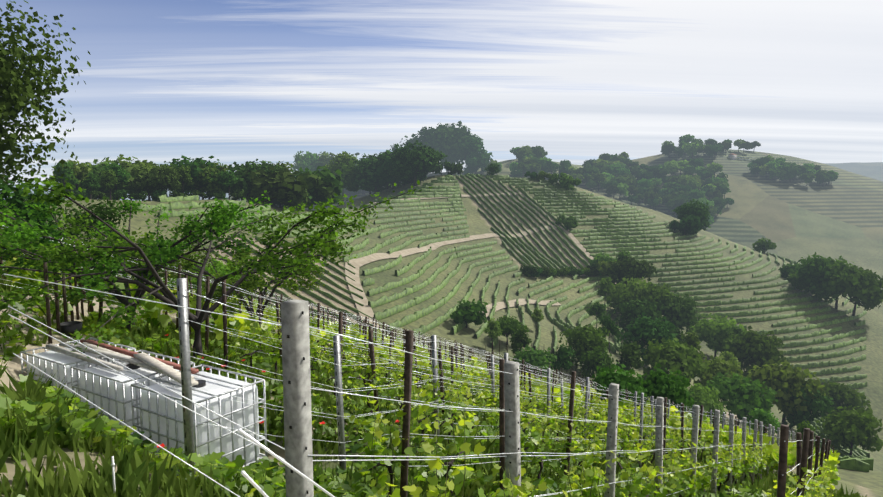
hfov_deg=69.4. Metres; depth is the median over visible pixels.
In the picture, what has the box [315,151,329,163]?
tall tree
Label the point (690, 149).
tree
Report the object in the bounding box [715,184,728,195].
tree
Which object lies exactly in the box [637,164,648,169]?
tree
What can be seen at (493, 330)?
tall tree
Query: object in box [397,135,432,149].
round tree
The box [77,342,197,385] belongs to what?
plank weathered
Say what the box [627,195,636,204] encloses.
tree
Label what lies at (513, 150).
tree
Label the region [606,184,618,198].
tree
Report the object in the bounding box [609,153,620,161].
tree
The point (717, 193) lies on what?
tree
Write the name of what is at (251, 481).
anchor wires
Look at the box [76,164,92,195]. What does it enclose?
tall tree
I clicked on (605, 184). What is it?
tree
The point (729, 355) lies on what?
tall tree
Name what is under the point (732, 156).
building walls
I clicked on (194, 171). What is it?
round tree
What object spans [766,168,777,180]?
tree
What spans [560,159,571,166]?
tree
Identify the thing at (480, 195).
contour path
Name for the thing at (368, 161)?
round tree
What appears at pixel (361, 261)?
dirt road
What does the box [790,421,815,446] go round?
tall tree
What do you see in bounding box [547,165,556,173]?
tree
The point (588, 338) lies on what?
round tree
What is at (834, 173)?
tree
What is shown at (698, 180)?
tree
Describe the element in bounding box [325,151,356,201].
tall tree
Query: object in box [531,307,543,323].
tall tree
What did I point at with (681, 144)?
tree
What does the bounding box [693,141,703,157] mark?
tree
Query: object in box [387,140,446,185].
round tree
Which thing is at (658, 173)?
tree
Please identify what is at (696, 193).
tree
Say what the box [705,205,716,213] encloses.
tree
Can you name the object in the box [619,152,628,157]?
tree
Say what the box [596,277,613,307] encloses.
tall tree
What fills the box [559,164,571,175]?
tree
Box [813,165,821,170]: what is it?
tree
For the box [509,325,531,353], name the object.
tall tree
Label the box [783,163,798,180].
tree
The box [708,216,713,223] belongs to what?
tree
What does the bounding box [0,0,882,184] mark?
sky
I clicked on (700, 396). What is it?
round tree
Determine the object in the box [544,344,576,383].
tall tree
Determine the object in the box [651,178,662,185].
tree
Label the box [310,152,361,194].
round tree
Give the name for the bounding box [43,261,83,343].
fence posts
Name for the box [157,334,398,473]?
poppy
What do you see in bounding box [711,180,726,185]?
tree
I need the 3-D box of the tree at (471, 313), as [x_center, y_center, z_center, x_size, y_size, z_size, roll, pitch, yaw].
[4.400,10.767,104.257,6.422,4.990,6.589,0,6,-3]
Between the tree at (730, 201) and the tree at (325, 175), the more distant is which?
the tree at (730, 201)
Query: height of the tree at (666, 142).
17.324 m
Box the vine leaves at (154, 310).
[0,248,840,491]
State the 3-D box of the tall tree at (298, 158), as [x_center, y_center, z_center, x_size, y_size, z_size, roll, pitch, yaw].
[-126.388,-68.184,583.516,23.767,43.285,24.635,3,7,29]
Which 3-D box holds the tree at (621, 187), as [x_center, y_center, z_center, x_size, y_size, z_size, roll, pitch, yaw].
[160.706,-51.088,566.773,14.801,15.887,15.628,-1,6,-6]
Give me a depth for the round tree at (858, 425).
98.82 m
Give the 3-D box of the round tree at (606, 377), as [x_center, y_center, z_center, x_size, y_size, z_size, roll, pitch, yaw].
[8.824,7.474,32.336,3.379,3.038,3.419,-4,7,-35]
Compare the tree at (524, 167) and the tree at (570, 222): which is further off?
the tree at (524, 167)
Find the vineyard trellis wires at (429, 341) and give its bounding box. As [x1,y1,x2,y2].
[0,226,832,496]
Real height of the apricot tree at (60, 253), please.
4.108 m
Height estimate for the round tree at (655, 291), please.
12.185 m
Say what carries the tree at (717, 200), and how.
on the terrain ground
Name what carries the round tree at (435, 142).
on the terrain ground
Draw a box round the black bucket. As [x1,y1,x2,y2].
[60,321,82,337]
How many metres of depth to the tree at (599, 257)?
191.05 m
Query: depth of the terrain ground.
190.42 m
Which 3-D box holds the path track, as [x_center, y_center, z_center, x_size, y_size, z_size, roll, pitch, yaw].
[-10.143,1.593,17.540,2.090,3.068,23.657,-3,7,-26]
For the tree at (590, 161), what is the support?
on the terrain ground
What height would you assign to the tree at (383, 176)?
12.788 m
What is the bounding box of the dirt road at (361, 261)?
[347,225,562,266]
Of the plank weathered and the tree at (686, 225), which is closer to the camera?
the plank weathered
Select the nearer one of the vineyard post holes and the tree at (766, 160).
the vineyard post holes
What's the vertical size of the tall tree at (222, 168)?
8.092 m
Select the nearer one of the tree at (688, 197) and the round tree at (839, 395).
the round tree at (839, 395)
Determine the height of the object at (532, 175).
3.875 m
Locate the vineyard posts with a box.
[0,227,833,496]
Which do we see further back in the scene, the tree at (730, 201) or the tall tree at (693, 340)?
the tree at (730, 201)
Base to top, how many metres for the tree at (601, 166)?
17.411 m
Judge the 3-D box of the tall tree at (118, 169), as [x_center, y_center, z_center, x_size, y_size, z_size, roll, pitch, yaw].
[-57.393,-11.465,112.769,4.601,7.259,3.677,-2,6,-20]
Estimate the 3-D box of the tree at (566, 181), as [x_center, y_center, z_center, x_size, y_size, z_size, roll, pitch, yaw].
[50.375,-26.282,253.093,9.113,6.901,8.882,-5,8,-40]
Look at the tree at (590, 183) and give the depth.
582.39 m
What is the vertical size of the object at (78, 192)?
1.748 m
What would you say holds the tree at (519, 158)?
on the terrain ground
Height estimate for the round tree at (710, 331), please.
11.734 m
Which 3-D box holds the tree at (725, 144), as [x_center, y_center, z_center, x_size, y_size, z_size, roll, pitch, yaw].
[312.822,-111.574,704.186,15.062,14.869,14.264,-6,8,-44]
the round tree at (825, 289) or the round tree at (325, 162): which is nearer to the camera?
the round tree at (825, 289)
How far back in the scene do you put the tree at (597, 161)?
655.86 m
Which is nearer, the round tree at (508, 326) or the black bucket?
the black bucket
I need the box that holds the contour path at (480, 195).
[373,192,521,203]
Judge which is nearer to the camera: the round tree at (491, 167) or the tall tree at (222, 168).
the tall tree at (222, 168)
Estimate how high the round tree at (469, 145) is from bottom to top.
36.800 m
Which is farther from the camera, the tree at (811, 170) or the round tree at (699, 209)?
the tree at (811, 170)
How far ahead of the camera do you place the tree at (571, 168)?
604.04 m
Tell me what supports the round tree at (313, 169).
on the terrain ground
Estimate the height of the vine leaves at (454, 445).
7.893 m
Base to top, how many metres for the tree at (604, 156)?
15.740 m
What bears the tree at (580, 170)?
on the terrain ground
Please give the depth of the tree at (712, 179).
590.40 m
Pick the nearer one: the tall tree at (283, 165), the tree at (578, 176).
the tall tree at (283, 165)
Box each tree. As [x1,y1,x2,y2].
[0,0,90,192]
[0,171,432,369]
[0,190,276,333]
[48,161,78,198]
[52,160,92,189]
[70,159,134,199]
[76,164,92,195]
[80,173,99,198]
[91,154,158,199]
[99,168,118,199]
[103,163,130,190]
[127,161,184,200]
[138,166,181,194]
[146,172,164,188]
[147,237,343,338]
[157,161,179,192]
[171,155,225,198]
[177,165,193,192]
[188,161,224,199]
[193,169,230,198]
[212,162,228,170]
[217,169,238,199]
[226,161,274,201]
[242,159,283,197]
[258,168,274,203]
[274,161,292,170]
[289,151,307,171]
[302,151,318,170]
[302,161,329,172]
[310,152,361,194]
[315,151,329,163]
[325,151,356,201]
[353,152,395,193]
[373,160,407,188]
[378,148,426,184]
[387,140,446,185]
[390,143,400,150]
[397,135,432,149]
[410,126,457,173]
[420,127,431,173]
[427,121,472,172]
[445,125,483,163]
[449,136,485,163]
[483,318,502,351]
[484,163,500,174]
[495,162,501,174]
[497,315,522,344]
[509,161,518,170]
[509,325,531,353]
[510,147,519,158]
[513,344,556,380]
[515,148,531,159]
[517,153,522,161]
[517,162,531,176]
[530,162,541,173]
[531,146,543,151]
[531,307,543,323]
[532,148,547,157]
[539,157,551,170]
[544,160,560,173]
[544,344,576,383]
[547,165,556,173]
[558,323,609,365]
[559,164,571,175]
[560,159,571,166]
[568,166,577,174]
[570,173,583,186]
[573,167,587,175]
[576,346,613,378]
[582,162,592,167]
[582,175,592,188]
[584,159,595,165]
[584,166,598,174]
[585,179,596,190]
[586,301,606,327]
[590,362,650,403]
[591,172,606,190]
[592,158,607,165]
[594,162,608,169]
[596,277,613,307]
[599,153,609,159]
[599,314,619,352]
[600,180,618,195]
[601,172,613,180]
[605,256,657,284]
[605,288,637,319]
[606,165,622,174]
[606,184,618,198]
[606,276,647,302]
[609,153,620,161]
[610,155,623,161]
[613,298,666,331]
[614,341,644,370]
[616,250,629,268]
[616,312,678,365]
[617,182,629,199]
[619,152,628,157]
[621,157,631,163]
[621,176,633,185]
[626,161,638,166]
[626,185,637,194]
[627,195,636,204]
[629,165,641,176]
[632,187,649,202]
[635,170,652,180]
[636,178,655,188]
[636,363,695,413]
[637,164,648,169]
[637,282,673,308]
[642,337,709,381]
[644,190,658,207]
[647,165,659,177]
[650,168,668,178]
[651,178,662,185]
[656,290,700,332]
[660,144,676,158]
[662,140,674,154]
[664,160,683,174]
[669,327,685,346]
[672,199,712,230]
[673,196,688,205]
[675,159,688,174]
[676,148,683,156]
[676,194,692,202]
[678,141,686,153]
[680,332,705,381]
[681,134,694,142]
[682,142,699,158]
[683,164,694,174]
[683,176,701,185]
[685,383,726,423]
[686,313,745,358]
[687,177,700,188]
[688,188,705,198]
[689,158,703,174]
[689,160,699,174]
[689,355,747,390]
[691,138,703,142]
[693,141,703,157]
[693,166,703,173]
[700,171,711,180]
[700,199,714,208]
[702,145,710,157]
[702,184,717,199]
[702,372,777,425]
[704,138,717,144]
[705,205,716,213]
[706,145,721,158]
[706,162,722,175]
[707,190,722,197]
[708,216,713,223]
[710,176,726,182]
[710,196,726,215]
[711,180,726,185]
[714,328,770,372]
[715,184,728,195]
[716,172,728,180]
[718,141,731,153]
[719,351,740,366]
[720,325,787,380]
[724,197,733,207]
[733,139,744,151]
[741,141,751,152]
[746,359,825,423]
[746,408,780,434]
[747,162,758,168]
[751,141,760,151]
[751,167,760,173]
[752,158,764,165]
[759,157,769,163]
[759,164,768,178]
[766,160,780,169]
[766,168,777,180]
[774,383,834,428]
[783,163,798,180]
[784,166,799,182]
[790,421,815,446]
[794,165,804,178]
[796,252,844,297]
[798,172,815,185]
[803,163,814,167]
[806,168,815,173]
[810,258,874,308]
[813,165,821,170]
[814,173,830,186]
[815,169,826,183]
[815,405,882,454]
[820,380,872,420]
[821,267,882,315]
[826,174,833,185]
[827,170,838,184]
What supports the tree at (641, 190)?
on the terrain ground
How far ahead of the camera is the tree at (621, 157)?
697.80 m
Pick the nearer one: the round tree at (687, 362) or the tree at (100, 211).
the tree at (100, 211)
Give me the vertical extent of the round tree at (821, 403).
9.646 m
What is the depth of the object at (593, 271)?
187.94 m
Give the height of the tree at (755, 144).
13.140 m
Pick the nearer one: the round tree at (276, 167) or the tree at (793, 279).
the round tree at (276, 167)
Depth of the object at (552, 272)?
174.87 m
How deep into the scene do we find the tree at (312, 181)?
150.21 m
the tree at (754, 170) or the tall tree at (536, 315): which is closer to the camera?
the tall tree at (536, 315)
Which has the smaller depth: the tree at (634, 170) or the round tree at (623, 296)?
the round tree at (623, 296)
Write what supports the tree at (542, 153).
on the terrain ground
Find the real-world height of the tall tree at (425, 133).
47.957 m
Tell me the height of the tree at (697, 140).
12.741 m
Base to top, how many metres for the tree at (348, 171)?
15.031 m
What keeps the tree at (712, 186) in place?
on the terrain ground
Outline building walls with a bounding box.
[728,155,736,158]
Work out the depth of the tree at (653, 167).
631.28 m
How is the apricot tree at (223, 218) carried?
on the terrain ground
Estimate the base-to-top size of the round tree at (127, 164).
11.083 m
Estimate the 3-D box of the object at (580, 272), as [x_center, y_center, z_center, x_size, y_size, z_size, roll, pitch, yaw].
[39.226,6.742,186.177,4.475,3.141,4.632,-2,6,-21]
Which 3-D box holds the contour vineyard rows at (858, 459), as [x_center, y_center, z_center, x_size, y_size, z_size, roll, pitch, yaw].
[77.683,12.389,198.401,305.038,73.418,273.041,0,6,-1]
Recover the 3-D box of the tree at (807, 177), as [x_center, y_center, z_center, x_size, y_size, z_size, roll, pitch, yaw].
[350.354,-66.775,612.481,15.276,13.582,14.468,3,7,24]
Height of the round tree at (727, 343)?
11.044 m
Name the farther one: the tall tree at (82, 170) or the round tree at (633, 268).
the round tree at (633, 268)
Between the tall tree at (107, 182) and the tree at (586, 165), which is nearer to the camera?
the tall tree at (107, 182)
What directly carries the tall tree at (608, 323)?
on the terrain ground
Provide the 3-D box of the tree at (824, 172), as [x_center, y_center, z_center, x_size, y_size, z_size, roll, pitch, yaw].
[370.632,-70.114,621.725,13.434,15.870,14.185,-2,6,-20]
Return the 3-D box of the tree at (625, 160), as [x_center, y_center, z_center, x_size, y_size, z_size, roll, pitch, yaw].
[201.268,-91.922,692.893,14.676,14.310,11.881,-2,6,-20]
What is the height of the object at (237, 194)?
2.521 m
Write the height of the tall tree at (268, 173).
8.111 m
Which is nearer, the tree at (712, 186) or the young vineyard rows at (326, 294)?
the young vineyard rows at (326, 294)
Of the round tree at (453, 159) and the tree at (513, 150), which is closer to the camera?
the round tree at (453, 159)
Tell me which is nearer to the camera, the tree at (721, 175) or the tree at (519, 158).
the tree at (721, 175)
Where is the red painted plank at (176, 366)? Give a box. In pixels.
[80,339,198,373]
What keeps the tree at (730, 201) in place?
on the terrain ground
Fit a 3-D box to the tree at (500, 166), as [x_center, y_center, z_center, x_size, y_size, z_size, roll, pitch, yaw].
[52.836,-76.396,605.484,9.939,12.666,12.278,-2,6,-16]
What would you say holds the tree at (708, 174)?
on the terrain ground
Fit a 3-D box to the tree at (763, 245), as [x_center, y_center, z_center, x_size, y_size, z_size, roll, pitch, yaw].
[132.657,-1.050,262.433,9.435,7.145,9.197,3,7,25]
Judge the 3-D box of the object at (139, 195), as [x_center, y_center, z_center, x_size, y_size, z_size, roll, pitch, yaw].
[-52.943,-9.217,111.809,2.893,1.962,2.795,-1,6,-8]
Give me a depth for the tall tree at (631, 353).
99.96 m
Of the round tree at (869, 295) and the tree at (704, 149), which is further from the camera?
the tree at (704, 149)
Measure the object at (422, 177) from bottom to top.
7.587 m
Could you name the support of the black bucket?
on the terrain ground
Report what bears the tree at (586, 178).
on the terrain ground
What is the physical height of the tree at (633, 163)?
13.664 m
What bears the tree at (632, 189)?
on the terrain ground
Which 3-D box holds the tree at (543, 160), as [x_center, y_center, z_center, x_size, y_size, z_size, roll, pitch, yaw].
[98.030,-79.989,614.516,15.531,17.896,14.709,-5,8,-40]
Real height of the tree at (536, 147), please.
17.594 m
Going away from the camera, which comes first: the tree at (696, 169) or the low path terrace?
the low path terrace
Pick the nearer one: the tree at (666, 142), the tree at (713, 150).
the tree at (713, 150)
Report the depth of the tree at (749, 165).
642.57 m
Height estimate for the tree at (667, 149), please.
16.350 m
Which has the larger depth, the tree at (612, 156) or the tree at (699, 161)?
the tree at (612, 156)
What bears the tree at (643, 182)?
on the terrain ground
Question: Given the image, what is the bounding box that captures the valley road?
[672,402,775,434]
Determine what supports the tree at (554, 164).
on the terrain ground
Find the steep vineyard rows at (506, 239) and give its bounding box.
[455,173,594,269]
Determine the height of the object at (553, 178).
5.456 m
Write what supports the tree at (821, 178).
on the terrain ground
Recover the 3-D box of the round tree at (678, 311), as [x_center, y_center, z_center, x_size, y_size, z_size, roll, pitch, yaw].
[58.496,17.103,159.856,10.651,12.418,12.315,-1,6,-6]
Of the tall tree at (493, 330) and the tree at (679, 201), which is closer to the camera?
the tall tree at (493, 330)
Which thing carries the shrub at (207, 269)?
on the terrain ground
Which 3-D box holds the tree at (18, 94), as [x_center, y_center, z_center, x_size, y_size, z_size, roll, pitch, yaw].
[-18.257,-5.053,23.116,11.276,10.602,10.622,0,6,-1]
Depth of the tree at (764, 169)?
627.57 m
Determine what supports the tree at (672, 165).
on the terrain ground
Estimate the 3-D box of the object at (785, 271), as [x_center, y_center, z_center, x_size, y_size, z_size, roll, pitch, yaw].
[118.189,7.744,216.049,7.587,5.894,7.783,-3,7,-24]
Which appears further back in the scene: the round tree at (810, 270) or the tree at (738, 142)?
the tree at (738, 142)
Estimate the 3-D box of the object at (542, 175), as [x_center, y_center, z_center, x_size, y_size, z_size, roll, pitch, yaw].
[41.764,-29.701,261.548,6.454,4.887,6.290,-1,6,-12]
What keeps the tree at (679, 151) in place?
on the terrain ground
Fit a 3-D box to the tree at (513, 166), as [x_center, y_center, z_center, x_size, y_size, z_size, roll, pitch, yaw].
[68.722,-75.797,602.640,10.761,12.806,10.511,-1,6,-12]
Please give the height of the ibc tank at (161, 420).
1.150 m
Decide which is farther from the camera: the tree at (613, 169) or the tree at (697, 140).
the tree at (697, 140)
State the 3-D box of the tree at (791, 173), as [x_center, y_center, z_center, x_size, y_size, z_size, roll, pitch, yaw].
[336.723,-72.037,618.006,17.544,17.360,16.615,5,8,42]
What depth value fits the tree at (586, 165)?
639.29 m
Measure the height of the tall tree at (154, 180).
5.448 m
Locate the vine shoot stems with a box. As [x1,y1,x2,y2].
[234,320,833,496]
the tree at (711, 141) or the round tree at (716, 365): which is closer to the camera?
the round tree at (716, 365)
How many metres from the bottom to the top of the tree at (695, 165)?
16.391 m
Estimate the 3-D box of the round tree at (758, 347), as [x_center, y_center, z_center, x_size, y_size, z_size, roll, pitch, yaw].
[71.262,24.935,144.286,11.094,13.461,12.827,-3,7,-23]
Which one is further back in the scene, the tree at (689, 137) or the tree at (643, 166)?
the tree at (689, 137)
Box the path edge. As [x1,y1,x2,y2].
[561,227,615,283]
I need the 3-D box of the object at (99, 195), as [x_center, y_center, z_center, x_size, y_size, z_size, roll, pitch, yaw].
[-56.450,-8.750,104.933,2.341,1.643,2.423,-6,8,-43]
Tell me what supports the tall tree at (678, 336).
on the terrain ground
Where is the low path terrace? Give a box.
[479,299,560,316]
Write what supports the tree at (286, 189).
on the terrain ground
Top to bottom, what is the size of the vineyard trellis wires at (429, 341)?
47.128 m
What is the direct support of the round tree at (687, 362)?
on the terrain ground
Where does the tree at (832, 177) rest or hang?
on the terrain ground
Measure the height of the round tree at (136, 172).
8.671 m
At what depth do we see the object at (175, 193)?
118.91 m
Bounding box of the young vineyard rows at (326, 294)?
[210,233,371,330]
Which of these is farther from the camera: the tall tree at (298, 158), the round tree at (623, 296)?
the tall tree at (298, 158)
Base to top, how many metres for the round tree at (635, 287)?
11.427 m
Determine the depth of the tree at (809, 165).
648.23 m
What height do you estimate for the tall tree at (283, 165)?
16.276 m
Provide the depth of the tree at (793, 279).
201.37 m
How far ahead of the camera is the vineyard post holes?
6.66 m
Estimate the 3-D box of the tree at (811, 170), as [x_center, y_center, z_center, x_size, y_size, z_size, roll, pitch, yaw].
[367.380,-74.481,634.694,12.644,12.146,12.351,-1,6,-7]
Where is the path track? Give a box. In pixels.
[0,289,116,390]
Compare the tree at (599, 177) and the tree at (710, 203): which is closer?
the tree at (710, 203)
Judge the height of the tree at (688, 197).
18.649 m
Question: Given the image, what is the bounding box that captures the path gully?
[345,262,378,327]
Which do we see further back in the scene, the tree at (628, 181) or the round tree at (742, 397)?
the tree at (628, 181)
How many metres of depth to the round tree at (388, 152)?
247.33 m
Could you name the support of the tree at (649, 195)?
on the terrain ground
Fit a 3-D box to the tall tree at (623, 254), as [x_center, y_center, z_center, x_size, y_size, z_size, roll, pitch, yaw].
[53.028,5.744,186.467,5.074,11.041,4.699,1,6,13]
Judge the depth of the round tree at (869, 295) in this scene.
184.37 m
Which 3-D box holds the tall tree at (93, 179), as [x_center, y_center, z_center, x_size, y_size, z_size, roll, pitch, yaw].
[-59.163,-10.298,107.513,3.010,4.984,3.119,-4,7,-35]
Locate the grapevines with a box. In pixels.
[0,264,866,496]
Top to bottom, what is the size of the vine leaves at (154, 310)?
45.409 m
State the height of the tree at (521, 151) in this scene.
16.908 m
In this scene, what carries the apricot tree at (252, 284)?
on the terrain ground
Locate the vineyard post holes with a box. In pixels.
[178,285,774,493]
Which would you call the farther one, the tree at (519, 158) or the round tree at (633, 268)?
the tree at (519, 158)
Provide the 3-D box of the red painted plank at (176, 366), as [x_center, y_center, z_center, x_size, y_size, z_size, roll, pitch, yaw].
[-4.286,1.482,8.901,2.801,0.050,0.090,4,7,34]
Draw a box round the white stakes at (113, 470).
[111,456,115,492]
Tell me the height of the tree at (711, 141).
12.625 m
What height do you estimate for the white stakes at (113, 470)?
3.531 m
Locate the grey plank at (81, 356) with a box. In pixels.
[46,342,172,371]
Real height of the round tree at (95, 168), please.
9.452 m
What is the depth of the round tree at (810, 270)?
194.05 m
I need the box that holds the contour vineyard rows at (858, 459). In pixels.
[130,174,873,471]
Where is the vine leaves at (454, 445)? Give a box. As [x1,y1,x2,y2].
[227,315,836,496]
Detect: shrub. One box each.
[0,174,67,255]
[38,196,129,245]
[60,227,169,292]
[162,256,240,297]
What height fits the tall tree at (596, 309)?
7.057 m
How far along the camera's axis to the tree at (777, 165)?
626.05 m
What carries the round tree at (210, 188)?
on the terrain ground
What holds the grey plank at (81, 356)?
on the ibc tank at (107, 390)
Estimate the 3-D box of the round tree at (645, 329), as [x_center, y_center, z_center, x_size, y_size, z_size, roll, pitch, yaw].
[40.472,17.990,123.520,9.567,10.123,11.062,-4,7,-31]
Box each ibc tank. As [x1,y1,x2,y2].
[20,337,135,397]
[70,350,194,433]
[130,364,266,478]
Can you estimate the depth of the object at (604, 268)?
187.78 m
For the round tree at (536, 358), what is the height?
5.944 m
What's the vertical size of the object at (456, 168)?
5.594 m
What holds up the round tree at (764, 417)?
on the terrain ground
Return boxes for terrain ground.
[0,149,882,496]
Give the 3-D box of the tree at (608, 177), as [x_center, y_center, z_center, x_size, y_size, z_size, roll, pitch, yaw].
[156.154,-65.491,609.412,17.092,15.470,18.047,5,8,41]
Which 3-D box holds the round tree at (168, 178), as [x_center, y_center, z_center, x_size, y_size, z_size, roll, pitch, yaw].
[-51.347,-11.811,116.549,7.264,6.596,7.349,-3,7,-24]
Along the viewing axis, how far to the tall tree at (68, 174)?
103.64 m
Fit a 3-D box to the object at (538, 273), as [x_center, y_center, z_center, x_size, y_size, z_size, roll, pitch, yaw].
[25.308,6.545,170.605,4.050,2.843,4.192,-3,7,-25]
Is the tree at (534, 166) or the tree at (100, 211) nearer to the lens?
the tree at (100, 211)
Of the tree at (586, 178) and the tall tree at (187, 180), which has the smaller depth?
the tall tree at (187, 180)
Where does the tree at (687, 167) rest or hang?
on the terrain ground
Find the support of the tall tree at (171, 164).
on the terrain ground
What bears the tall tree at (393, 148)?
on the terrain ground
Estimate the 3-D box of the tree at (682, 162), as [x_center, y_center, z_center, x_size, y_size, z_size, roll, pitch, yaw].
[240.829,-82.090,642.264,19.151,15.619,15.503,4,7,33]
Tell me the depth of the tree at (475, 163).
612.58 m
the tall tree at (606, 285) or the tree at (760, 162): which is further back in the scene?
the tree at (760, 162)
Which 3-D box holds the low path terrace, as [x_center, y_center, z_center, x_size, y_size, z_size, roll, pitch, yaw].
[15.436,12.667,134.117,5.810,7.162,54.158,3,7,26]
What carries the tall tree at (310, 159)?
on the terrain ground
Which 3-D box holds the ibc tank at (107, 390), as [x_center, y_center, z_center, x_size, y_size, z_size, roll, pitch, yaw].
[-4.132,2.125,8.614,1.218,1.150,1.023,4,7,33]
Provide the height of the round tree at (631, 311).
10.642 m
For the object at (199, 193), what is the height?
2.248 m
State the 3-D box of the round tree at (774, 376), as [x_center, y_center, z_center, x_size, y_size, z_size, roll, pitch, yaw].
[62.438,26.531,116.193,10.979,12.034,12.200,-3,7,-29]
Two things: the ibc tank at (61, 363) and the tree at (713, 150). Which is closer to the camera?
the ibc tank at (61, 363)
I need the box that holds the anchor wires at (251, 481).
[5,274,334,496]
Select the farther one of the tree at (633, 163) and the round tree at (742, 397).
the tree at (633, 163)
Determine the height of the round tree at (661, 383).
3.720 m
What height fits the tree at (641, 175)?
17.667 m
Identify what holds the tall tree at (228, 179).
on the terrain ground
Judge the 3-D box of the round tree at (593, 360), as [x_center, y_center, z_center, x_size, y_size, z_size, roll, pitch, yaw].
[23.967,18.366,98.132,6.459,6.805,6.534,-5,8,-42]
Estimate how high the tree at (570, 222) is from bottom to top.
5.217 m
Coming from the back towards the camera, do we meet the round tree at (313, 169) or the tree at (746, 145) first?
the tree at (746, 145)
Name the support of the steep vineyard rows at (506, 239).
on the terrain ground
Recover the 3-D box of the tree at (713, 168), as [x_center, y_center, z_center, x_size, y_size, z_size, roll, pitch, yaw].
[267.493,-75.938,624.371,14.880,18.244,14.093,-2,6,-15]
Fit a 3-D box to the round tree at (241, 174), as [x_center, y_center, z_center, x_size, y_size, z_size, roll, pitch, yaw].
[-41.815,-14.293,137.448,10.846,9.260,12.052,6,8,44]
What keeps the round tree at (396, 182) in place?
on the terrain ground
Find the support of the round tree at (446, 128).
on the terrain ground
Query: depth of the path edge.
207.06 m
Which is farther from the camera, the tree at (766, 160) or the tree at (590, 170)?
the tree at (766, 160)
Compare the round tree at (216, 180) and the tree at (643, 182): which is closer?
the round tree at (216, 180)

